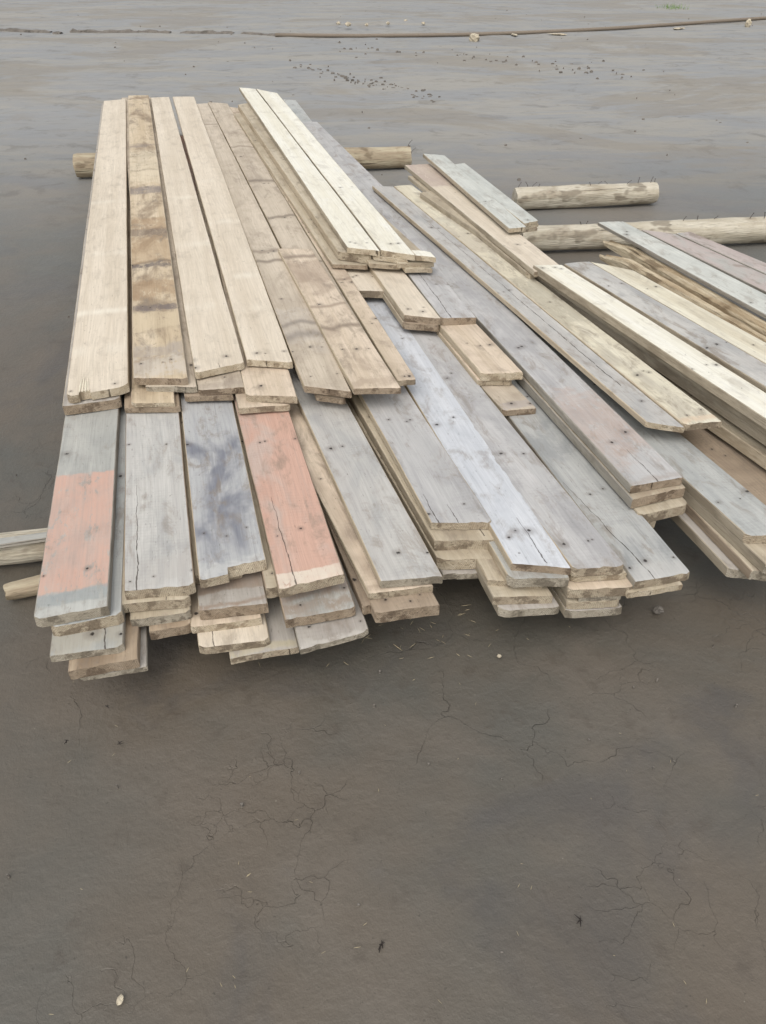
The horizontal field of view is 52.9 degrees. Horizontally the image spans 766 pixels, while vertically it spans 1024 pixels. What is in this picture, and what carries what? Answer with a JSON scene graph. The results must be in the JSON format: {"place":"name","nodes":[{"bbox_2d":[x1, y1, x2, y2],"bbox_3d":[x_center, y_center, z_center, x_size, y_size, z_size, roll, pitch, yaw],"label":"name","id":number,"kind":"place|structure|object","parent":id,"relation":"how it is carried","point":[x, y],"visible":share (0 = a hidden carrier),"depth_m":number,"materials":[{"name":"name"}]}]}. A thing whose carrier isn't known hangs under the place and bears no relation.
{"place":"outdoors","nodes":[
{"label":"outdoors","id":0,"kind":"place"},
{"bbox_2d":[0,28,274,35],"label":"earth ridge","id":1,"kind":"structure","parent":0,"point":[72,30],"depth_m":12.63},
{"bbox_2d":[0,0,765,1023],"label":"ground","id":2,"kind":"structure","parent":0,"point":[450,872],"depth_m":1.81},
{"bbox_2d":[0,528,46,565],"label":"wooden log","id":3,"kind":"object","parent":2,"relation":"on","point":[25,553],"visible":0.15,"depth_m":2.21,"materials":[{"name":"brown wood"}]},
{"bbox_2d":[79,626,147,680],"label":"wooden plank","id":4,"kind":"object","parent":2,"relation":"on","point":[143,667],"visible":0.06,"depth_m":1.78,"materials":[{"name":"grey wood"}]},
{"bbox_2d":[68,612,140,679],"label":"wooden plank","id":5,"kind":"object","parent":4,"relation":"on","point":[128,658],"visible":0.12,"depth_m":1.75,"materials":[{"name":"brown wood"}]},
{"bbox_2d":[50,613,125,661],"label":"wooden plank","id":6,"kind":"object","parent":5,"relation":"on","point":[103,641],"visible":0.11,"depth_m":1.75,"materials":[{"name":"grey wood"}]},
{"bbox_2d":[51,394,125,636],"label":"wooden plank","id":7,"kind":"object","parent":6,"relation":"on","point":[116,616],"visible":0.16,"depth_m":1.90,"materials":[{"name":"grey wood"}]},
{"bbox_2d":[34,170,127,626],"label":"wooden plank","id":8,"kind":"object","parent":7,"relation":"on","point":[75,582],"visible":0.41,"depth_m":1.99,"materials":[{"name":"orange wood"}]},
{"bbox_2d":[62,104,121,414],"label":"wooden plank","id":9,"kind":"object","parent":8,"relation":"on","point":[95,405],"visible":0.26,"depth_m":2.43,"materials":[{"name":"brown wood"}]},
{"bbox_2d":[67,99,129,402],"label":"wooden plank","id":10,"kind":"object","parent":9,"relation":"on","point":[100,364],"visible":0.99,"depth_m":3.06,"materials":[{"name":"beige wood"}]},
{"bbox_2d":[122,524,190,612],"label":"wooden plank","id":11,"kind":"object","parent":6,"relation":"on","point":[158,603],"visible":0.08,"depth_m":1.82,"materials":[{"name":"brown wood"}]},
{"bbox_2d":[124,412,195,599],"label":"wooden plank","id":12,"kind":"object","parent":11,"relation":"on","point":[158,558],"visible":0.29,"depth_m":2.03,"materials":[{"name":"grey wood"}]},
{"bbox_2d":[124,182,180,412],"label":"wooden plank","id":13,"kind":"object","parent":12,"relation":"on","point":[129,407],"visible":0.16,"depth_m":2.48,"materials":[{"name":"brown wood"}]},
{"bbox_2d":[131,311,175,406],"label":"wooden plank","id":14,"kind":"object","parent":13,"relation":"on","point":[141,396],"visible":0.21,"depth_m":2.42,"materials":[{"name":"brown wood"}]},
{"bbox_2d":[149,619,191,639],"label":"wooden plank","id":15,"kind":"object","parent":4,"relation":"on","point":[159,631],"visible":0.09,"depth_m":1.84,"materials":[{"name":"brown wood"}]},
{"bbox_2d":[130,606,191,626],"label":"wooden plank","id":16,"kind":"object","parent":15,"relation":"on","point":[150,617],"visible":0.06,"depth_m":1.83,"materials":[{"name":"brown wood"}]},
{"bbox_2d":[73,140,413,177],"bbox_3d":[-0.992,-2.604,5.666,2.483,0.199,0.166,-4,38,-5],"label":"wooden log","id":17,"kind":"object","parent":2,"relation":"on","point":[365,158],"visible":0.21,"depth_m":5.70,"materials":[{"name":"brown wood"}]},
{"bbox_2d":[229,582,298,663],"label":"wooden plank","id":18,"kind":"object","parent":2,"relation":"on","point":[283,639],"visible":0.06,"depth_m":1.86,"materials":[{"name":"grey wood"}]},
{"bbox_2d":[197,613,269,653],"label":"wooden plank","id":19,"kind":"object","parent":18,"relation":"on","point":[230,640],"visible":0.12,"depth_m":1.84,"materials":[{"name":"beige wood"}]},
{"bbox_2d":[190,587,261,633],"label":"wooden plank","id":20,"kind":"object","parent":19,"relation":"on","point":[198,624],"visible":0.06,"depth_m":1.85,"materials":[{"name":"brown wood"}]},
{"bbox_2d":[196,571,268,619],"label":"wooden plank","id":21,"kind":"object","parent":20,"relation":"on","point":[245,594],"visible":0.09,"depth_m":1.86,"materials":[{"name":"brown wood"}]},
{"bbox_2d":[179,392,241,583],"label":"wooden plank","id":22,"kind":"object","parent":21,"relation":"on","point":[197,581],"visible":0.06,"depth_m":2.06,"materials":[{"name":"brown wood"}]},
{"bbox_2d":[180,392,266,587],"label":"wooden plank","id":23,"kind":"object","parent":22,"relation":"on","point":[228,542],"visible":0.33,"depth_m":2.08,"materials":[{"name":"grey wood"}]},
{"bbox_2d":[184,381,233,401],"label":"wooden plank","id":24,"kind":"object","parent":23,"relation":"on","point":[192,397],"visible":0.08,"depth_m":2.45,"materials":[{"name":"brown wood"}]},
{"bbox_2d":[121,97,197,392],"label":"wooden plank","id":25,"kind":"object","parent":24,"relation":"on","point":[191,387],"visible":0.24,"depth_m":2.99,"materials":[{"name":"beige wood"}]},
{"bbox_2d":[128,95,188,384],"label":"wooden plank","id":26,"kind":"object","parent":25,"relation":"on","point":[158,351],"visible":1,"depth_m":3.12,"materials":[{"name":"brown wood"}]},
{"bbox_2d":[232,400,278,597],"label":"wooden plank","id":27,"kind":"object","parent":21,"relation":"on","point":[270,584],"visible":0.04,"depth_m":1.95,"materials":[{"name":"brown wood"}]},
{"bbox_2d":[180,136,344,597],"bbox_3d":[-0.770,-1.200,3.563,0.161,0.032,4.599,-10,39,-12],"label":"wooden plank","id":28,"kind":"object","parent":27,"relation":"on","point":[304,557],"visible":0.4,"depth_m":2.04,"materials":[{"name":"orange wood"}]},
{"bbox_2d":[193,173,290,413],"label":"wooden plank","id":29,"kind":"object","parent":28,"relation":"on","point":[244,406],"visible":0.13,"depth_m":2.41,"materials":[{"name":"beige wood"}]},
{"bbox_2d":[196,370,244,395],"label":"wooden plank","id":30,"kind":"object","parent":29,"relation":"on","point":[227,383],"visible":0.21,"depth_m":2.45,"materials":[{"name":"beige wood"}]},
{"bbox_2d":[151,97,244,378],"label":"wooden plank","id":31,"kind":"object","parent":30,"relation":"on","point":[214,345],"visible":1,"depth_m":3.15,"materials":[{"name":"beige wood"}]},
{"bbox_2d":[216,255,297,403],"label":"wooden plank","id":32,"kind":"object","parent":29,"relation":"on","point":[269,384],"visible":0.23,"depth_m":2.45,"materials":[{"name":"beige wood"}]},
{"bbox_2d":[173,96,292,368],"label":"wooden plank","id":33,"kind":"object","parent":32,"relation":"on","point":[262,341],"visible":1,"depth_m":3.25,"materials":[{"name":"beige wood"}]},
{"bbox_2d":[294,555,368,653],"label":"wooden plank","id":34,"kind":"object","parent":18,"relation":"on","point":[314,636],"visible":0.13,"depth_m":1.83,"materials":[{"name":"grey wood"}]},
{"bbox_2d":[279,518,355,627],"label":"wooden plank","id":35,"kind":"object","parent":34,"relation":"on","point":[333,602],"visible":0.19,"depth_m":1.85,"materials":[{"name":"grey wood"}]},
{"bbox_2d":[320,504,370,614],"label":"wooden plank","id":36,"kind":"object","parent":34,"relation":"on","point":[360,596],"visible":0.16,"depth_m":1.93,"materials":[{"name":"brown wood"}]},
{"bbox_2d":[365,592,439,622],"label":"wooden plank","id":37,"kind":"object","parent":2,"relation":"on","point":[384,610],"visible":0.12,"depth_m":1.84,"materials":[{"name":"brown wood"}]},
{"bbox_2d":[289,403,432,598],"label":"wooden plank","id":38,"kind":"object","parent":37,"relation":"on","point":[331,503],"visible":0.12,"depth_m":2.06,"materials":[{"name":"beige wood"}]},
{"bbox_2d":[180,134,442,587],"bbox_3d":[-0.645,-1.226,3.600,0.151,0.033,4.737,-11,40,-14],"label":"wooden plank","id":39,"kind":"object","parent":38,"relation":"on","point":[395,549],"visible":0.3,"depth_m":2.08,"materials":[{"name":"grey wood"}]},
{"bbox_2d":[314,394,345,404],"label":"wooden plank","id":40,"kind":"object","parent":39,"relation":"on","point":[330,399],"visible":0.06,"depth_m":2.42,"materials":[{"name":"beige wood"}]},
{"bbox_2d":[197,103,351,397],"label":"wooden plank","id":41,"kind":"object","parent":40,"relation":"on","point":[317,368],"visible":0.88,"depth_m":2.97,"materials":[{"name":"beige wood"}]},
{"bbox_2d":[208,102,368,337],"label":"wooden plank","id":42,"kind":"object","parent":40,"relation":"on","point":[287,230],"visible":0.59,"depth_m":4.05,"materials":[{"name":"beige wood"}]},
{"bbox_2d":[278,248,400,393],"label":"wooden plank","id":43,"kind":"object","parent":42,"relation":"on","point":[363,367],"visible":1,"depth_m":2.68,"materials":[{"name":"beige wood"}]},
{"bbox_2d":[439,569,477,579],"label":"wooden plank","id":44,"kind":"object","parent":2,"relation":"on","point":[461,574],"visible":0.08,"depth_m":1.98,"materials":[{"name":"brown wood"}]},
{"bbox_2d":[345,398,491,569],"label":"wooden plank","id":45,"kind":"object","parent":44,"relation":"on","point":[455,559],"visible":0.12,"depth_m":1.98,"materials":[{"name":"brown wood"}]},
{"bbox_2d":[343,375,493,549],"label":"wooden plank","id":46,"kind":"object","parent":45,"relation":"on","point":[459,539],"visible":0.16,"depth_m":2.04,"materials":[{"name":"brown wood"}]},
{"bbox_2d":[357,386,490,529],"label":"wooden plank","id":47,"kind":"object","parent":46,"relation":"on","point":[444,496],"visible":0.32,"depth_m":2.18,"materials":[{"name":"grey wood"}]},
{"bbox_2d":[479,580,558,617],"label":"wooden plank","id":48,"kind":"object","parent":2,"relation":"on","point":[515,610],"visible":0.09,"depth_m":1.90,"materials":[{"name":"brown wood"}]},
{"bbox_2d":[475,565,552,604],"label":"wooden plank","id":49,"kind":"object","parent":48,"relation":"on","point":[500,595],"visible":0.11,"depth_m":1.90,"materials":[{"name":"brown wood"}]},
{"bbox_2d":[488,541,568,587],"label":"wooden plank","id":50,"kind":"object","parent":49,"relation":"on","point":[515,579],"visible":0.09,"depth_m":1.88,"materials":[{"name":"grey wood"}]},
{"bbox_2d":[364,298,570,574],"bbox_3d":[-0.188,-1.181,3.534,0.135,0.033,4.453,-10,39,-12],"label":"wooden plank","id":51,"kind":"object","parent":50,"relation":"on","point":[523,541],"visible":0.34,"depth_m":2.19,"materials":[{"name":"white wood"}]},
{"bbox_2d":[345,269,383,297],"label":"wooden plank","id":52,"kind":"object","parent":51,"relation":"on","point":[367,285],"visible":0.13,"depth_m":3.09,"materials":[{"name":"beige wood"}]},
{"bbox_2d":[230,107,415,385],"bbox_3d":[-0.507,-1.705,4.081,0.081,0.025,4.329,-10,40,-12],"label":"wooden plank","id":53,"kind":"object","parent":52,"relation":"on","point":[388,352],"visible":0.47,"depth_m":2.80,"materials":[{"name":"beige wood"}]},
{"bbox_2d":[234,113,367,269],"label":"wooden plank","id":54,"kind":"object","parent":53,"relation":"on","point":[315,233],"visible":0.49,"depth_m":3.78,"materials":[{"name":"brown wood"}]},
{"bbox_2d":[367,257,399,269],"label":"wooden plank","id":55,"kind":"object","parent":54,"relation":"on","point":[372,263],"visible":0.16,"depth_m":3.12,"materials":[{"name":"brown wood"}]},
{"bbox_2d":[238,103,370,263],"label":"wooden plank","id":56,"kind":"object","parent":55,"relation":"on","point":[291,179],"visible":0.57,"depth_m":3.89,"materials":[{"name":"brown wood"}]},
{"bbox_2d":[239,87,379,255],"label":"wooden plank","id":57,"kind":"object","parent":56,"relation":"on","point":[353,237],"visible":1,"depth_m":3.82,"materials":[{"name":"beige wood"}]},
{"bbox_2d":[371,255,407,262],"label":"wooden plank","id":58,"kind":"object","parent":55,"relation":"on","point":[385,259],"visible":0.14,"depth_m":3.11,"materials":[{"name":"brown wood"}]},
{"bbox_2d":[256,89,414,260],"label":"wooden plank","id":59,"kind":"object","parent":58,"relation":"on","point":[386,239],"visible":0.91,"depth_m":3.81,"materials":[{"name":"beige wood"}]},
{"bbox_2d":[275,16,765,37],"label":"ground pipe","id":60,"kind":"object","parent":2,"relation":"on","point":[507,32],"visible":0.94,"depth_m":12.38,"materials":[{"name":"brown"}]},
{"bbox_2d":[548,587,621,617],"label":"wooden plank","id":61,"kind":"object","parent":2,"relation":"on","point":[590,612],"visible":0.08,"depth_m":1.93,"materials":[{"name":"brown wood"}]},
{"bbox_2d":[552,587,618,608],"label":"wooden plank","id":62,"kind":"object","parent":61,"relation":"on","point":[571,603],"visible":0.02,"depth_m":1.92,"materials":[{"name":"brown wood"}]},
{"bbox_2d":[560,577,632,597],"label":"wooden plank","id":63,"kind":"object","parent":62,"relation":"on","point":[591,589],"visible":0.12,"depth_m":1.89,"materials":[{"name":"beige wood"}]},
{"bbox_2d":[568,569,626,581],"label":"wooden plank","id":64,"kind":"object","parent":63,"relation":"on","point":[622,575],"visible":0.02,"depth_m":1.89,"materials":[{"name":"brown wood"}]},
{"bbox_2d":[410,330,622,576],"bbox_3d":[-0.126,-1.196,3.557,0.132,0.031,4.522,-11,40,-13],"label":"wooden plank","id":65,"kind":"object","parent":64,"relation":"on","point":[581,544],"visible":0.41,"depth_m":2.15,"materials":[{"name":"grey wood"}]},
{"bbox_2d":[625,581,682,597],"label":"wooden plank","id":66,"kind":"object","parent":63,"relation":"on","point":[654,590],"visible":0.07,"depth_m":1.90,"materials":[{"name":"brown wood"}]},
{"bbox_2d":[504,380,689,588],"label":"wooden plank","id":67,"kind":"object","parent":66,"relation":"on","point":[642,550],"visible":0.33,"depth_m":2.10,"materials":[{"name":"grey wood"}]},
{"bbox_2d":[480,384,535,415],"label":"wooden plank","id":68,"kind":"object","parent":67,"relation":"on","point":[511,400],"visible":0.28,"depth_m":2.50,"materials":[{"name":"beige wood"}]},
{"bbox_2d":[435,331,511,385],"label":"wooden plank","id":69,"kind":"object","parent":68,"relation":"on","point":[472,374],"visible":0.16,"depth_m":2.61,"materials":[{"name":"beige wood"}]},
{"bbox_2d":[383,293,438,331],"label":"wooden plank","id":70,"kind":"object","parent":69,"relation":"on","point":[417,326],"visible":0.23,"depth_m":2.83,"materials":[{"name":"brown wood"}]},
{"bbox_2d":[367,265,440,324],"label":"wooden plank","id":71,"kind":"object","parent":70,"relation":"on","point":[407,299],"visible":0.3,"depth_m":2.95,"materials":[{"name":"beige wood"}]},
{"bbox_2d":[439,324,522,380],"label":"wooden plank","id":72,"kind":"object","parent":69,"relation":"on","point":[482,354],"visible":0.34,"depth_m":2.65,"materials":[{"name":"beige wood"}]},
{"bbox_2d":[304,124,475,324],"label":"wooden plank","id":73,"kind":"object","parent":72,"relation":"on","point":[442,298],"visible":0.5,"depth_m":3.04,"materials":[{"name":"grey wood"}]},
{"bbox_2d":[512,177,658,209],"bbox_3d":[1.317,-2.069,4.994,0.960,0.170,0.140,-5,38,-6],"label":"wooden log","id":74,"kind":"object","parent":2,"relation":"on","point":[566,196],"visible":0.99,"depth_m":4.95,"materials":[{"name":"brown wood"}]},
{"bbox_2d":[520,212,765,250],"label":"wooden log","id":75,"kind":"object","parent":2,"relation":"on","point":[737,230],"visible":0.76,"depth_m":4.33,"materials":[{"name":"brown wood"}]},
{"bbox_2d":[599,254,765,342],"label":"splintered beam","id":76,"kind":"structure","parent":2,"relation":"on","point":[622,262],"depth_m":3.32,"materials":[{"name":"brown wood"}]},
{"bbox_2d":[603,240,765,335],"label":"splintered beam","id":77,"kind":"structure","parent":76,"relation":"on","point":[715,300],"depth_m":3.31,"materials":[{"name":"brown wood"}]},
{"bbox_2d":[598,221,765,318],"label":"wooden plank","id":78,"kind":"object","parent":77,"relation":"on","point":[739,292],"visible":1,"depth_m":3.37,"materials":[{"name":"grey wood"}]},
{"bbox_2d":[641,230,765,293],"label":"wooden plank","id":79,"kind":"object","parent":77,"relation":"on","point":[750,277],"visible":0.84,"depth_m":3.50,"materials":[{"name":"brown wood"}]},
{"bbox_2d":[676,232,765,274],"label":"wooden plank","id":80,"kind":"object","parent":79,"relation":"on","point":[745,260],"visible":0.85,"depth_m":3.59,"materials":[{"name":"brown wood"}]},
{"bbox_2d":[670,513,765,580],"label":"wooden plank","id":81,"kind":"object","parent":2,"relation":"on","point":[725,565],"visible":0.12,"depth_m":2.08,"materials":[{"name":"brown wood"}]},
{"bbox_2d":[685,503,765,579],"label":"wooden plank","id":82,"kind":"object","parent":81,"relation":"on","point":[747,568],"visible":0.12,"depth_m":2.04,"materials":[{"name":"brown wood"}]},
{"bbox_2d":[678,428,765,504],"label":"wooden plank","id":83,"kind":"object","parent":82,"relation":"on","point":[745,471],"visible":0.11,"depth_m":2.29,"materials":[{"name":"brown wood"}]},
{"bbox_2d":[640,359,765,469],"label":"wooden plank","id":84,"kind":"object","parent":83,"relation":"on","point":[742,441],"visible":0.09,"depth_m":2.31,"materials":[{"name":"brown wood"}]},
{"bbox_2d":[534,278,765,445],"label":"wooden plank","id":85,"kind":"object","parent":84,"relation":"on","point":[714,405],"visible":0.17,"depth_m":2.52,"materials":[{"name":"brown wood"}]},
{"bbox_2d":[394,185,721,430],"bbox_3d":[0.525,-0.998,3.196,0.114,0.025,2.561,-12,40,-15],"label":"wooden plank","id":86,"kind":"object","parent":85,"relation":"on","point":[685,411],"visible":0.88,"depth_m":2.71,"materials":[{"name":"beige wood"}]},
{"bbox_2d":[420,191,765,434],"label":"wooden plank","id":87,"kind":"object","parent":85,"relation":"on","point":[432,199],"visible":0.24,"depth_m":2.85,"materials":[{"name":"brown wood"}]},
{"bbox_2d":[405,164,558,276],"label":"wooden plank","id":88,"kind":"object","parent":87,"relation":"on","point":[522,251],"visible":0.77,"depth_m":3.54,"materials":[{"name":"beige wood"}]},
{"bbox_2d":[423,154,525,232],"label":"wooden plank","id":89,"kind":"object","parent":88,"relation":"on","point":[478,195],"visible":1,"depth_m":3.76,"materials":[{"name":"grey wood"}]},
{"bbox_2d":[518,227,536,233],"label":"wooden plank","id":90,"kind":"object","parent":88,"relation":"on","point":[531,229],"visible":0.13,"depth_m":3.46,"materials":[{"name":"brown wood"}]},
{"bbox_2d":[526,223,537,228],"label":"wooden plank","id":91,"kind":"object","parent":90,"relation":"on","point":[531,226],"visible":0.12,"depth_m":3.45,"materials":[{"name":"brown wood"}]},
{"bbox_2d":[455,163,537,225],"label":"wooden plank","id":92,"kind":"object","parent":91,"relation":"on","point":[520,214],"visible":0.8,"depth_m":3.72,"materials":[{"name":"grey wood"}]},
{"bbox_2d":[533,265,765,428],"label":"wooden plank","id":93,"kind":"object","parent":87,"relation":"on","point":[737,392],"visible":1,"depth_m":2.52,"materials":[{"name":"beige wood"}]},
{"bbox_2d":[564,262,765,392],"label":"wooden plank","id":94,"kind":"object","parent":85,"relation":"on","point":[736,360],"visible":0.82,"depth_m":2.65,"materials":[{"name":"grey wood"}]},
{"bbox_2d":[591,262,765,363],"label":"wooden plank","id":95,"kind":"object","parent":85,"relation":"on","point":[746,342],"visible":0.77,"depth_m":2.74,"materials":[{"name":"beige wood"}]},
{"bbox_2d":[682,490,765,572],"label":"wooden plank","id":96,"kind":"object","parent":82,"relation":"on","point":[754,555],"visible":0.1,"depth_m":2.01,"materials":[{"name":"brown wood"}]},
{"bbox_2d":[512,311,765,543],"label":"wooden plank","id":97,"kind":"object","parent":96,"relation":"on","point":[731,504],"visible":0.43,"depth_m":2.15,"materials":[{"name":"grey wood"}]},
{"label":"wooden plank","id":98,"kind":"object","parent":2,"relation":"on","visible":0},
{"bbox_2d":[632,497,686,522],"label":"wooden plank","id":99,"kind":"object","parent":98,"relation":"on","point":[660,510],"visible":0.16,"depth_m":2.09,"materials":[{"name":"brown wood"}]},
{"bbox_2d":[517,376,684,507],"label":"wooden plank","id":100,"kind":"object","parent":99,"relation":"on","point":[637,499],"visible":0.2,"depth_m":2.18,"materials":[{"name":"brown wood"}]},
{"bbox_2d":[302,122,682,492],"bbox_3d":[0.096,-1.425,3.787,0.158,0.033,4.546,-10,40,-13],"label":"wooden plank","id":101,"kind":"object","parent":100,"relation":"on","point":[631,459],"visible":0.67,"depth_m":2.53,"materials":[{"name":"grey wood"}]},
{"bbox_2d":[372,186,684,432],"bbox_3d":[0.418,-0.995,3.197,0.108,0.024,2.596,-12,40,-15],"label":"wooden plank","id":102,"kind":"object","parent":101,"relation":"on","point":[629,397],"visible":1,"depth_m":2.80,"materials":[{"name":"grey wood"}]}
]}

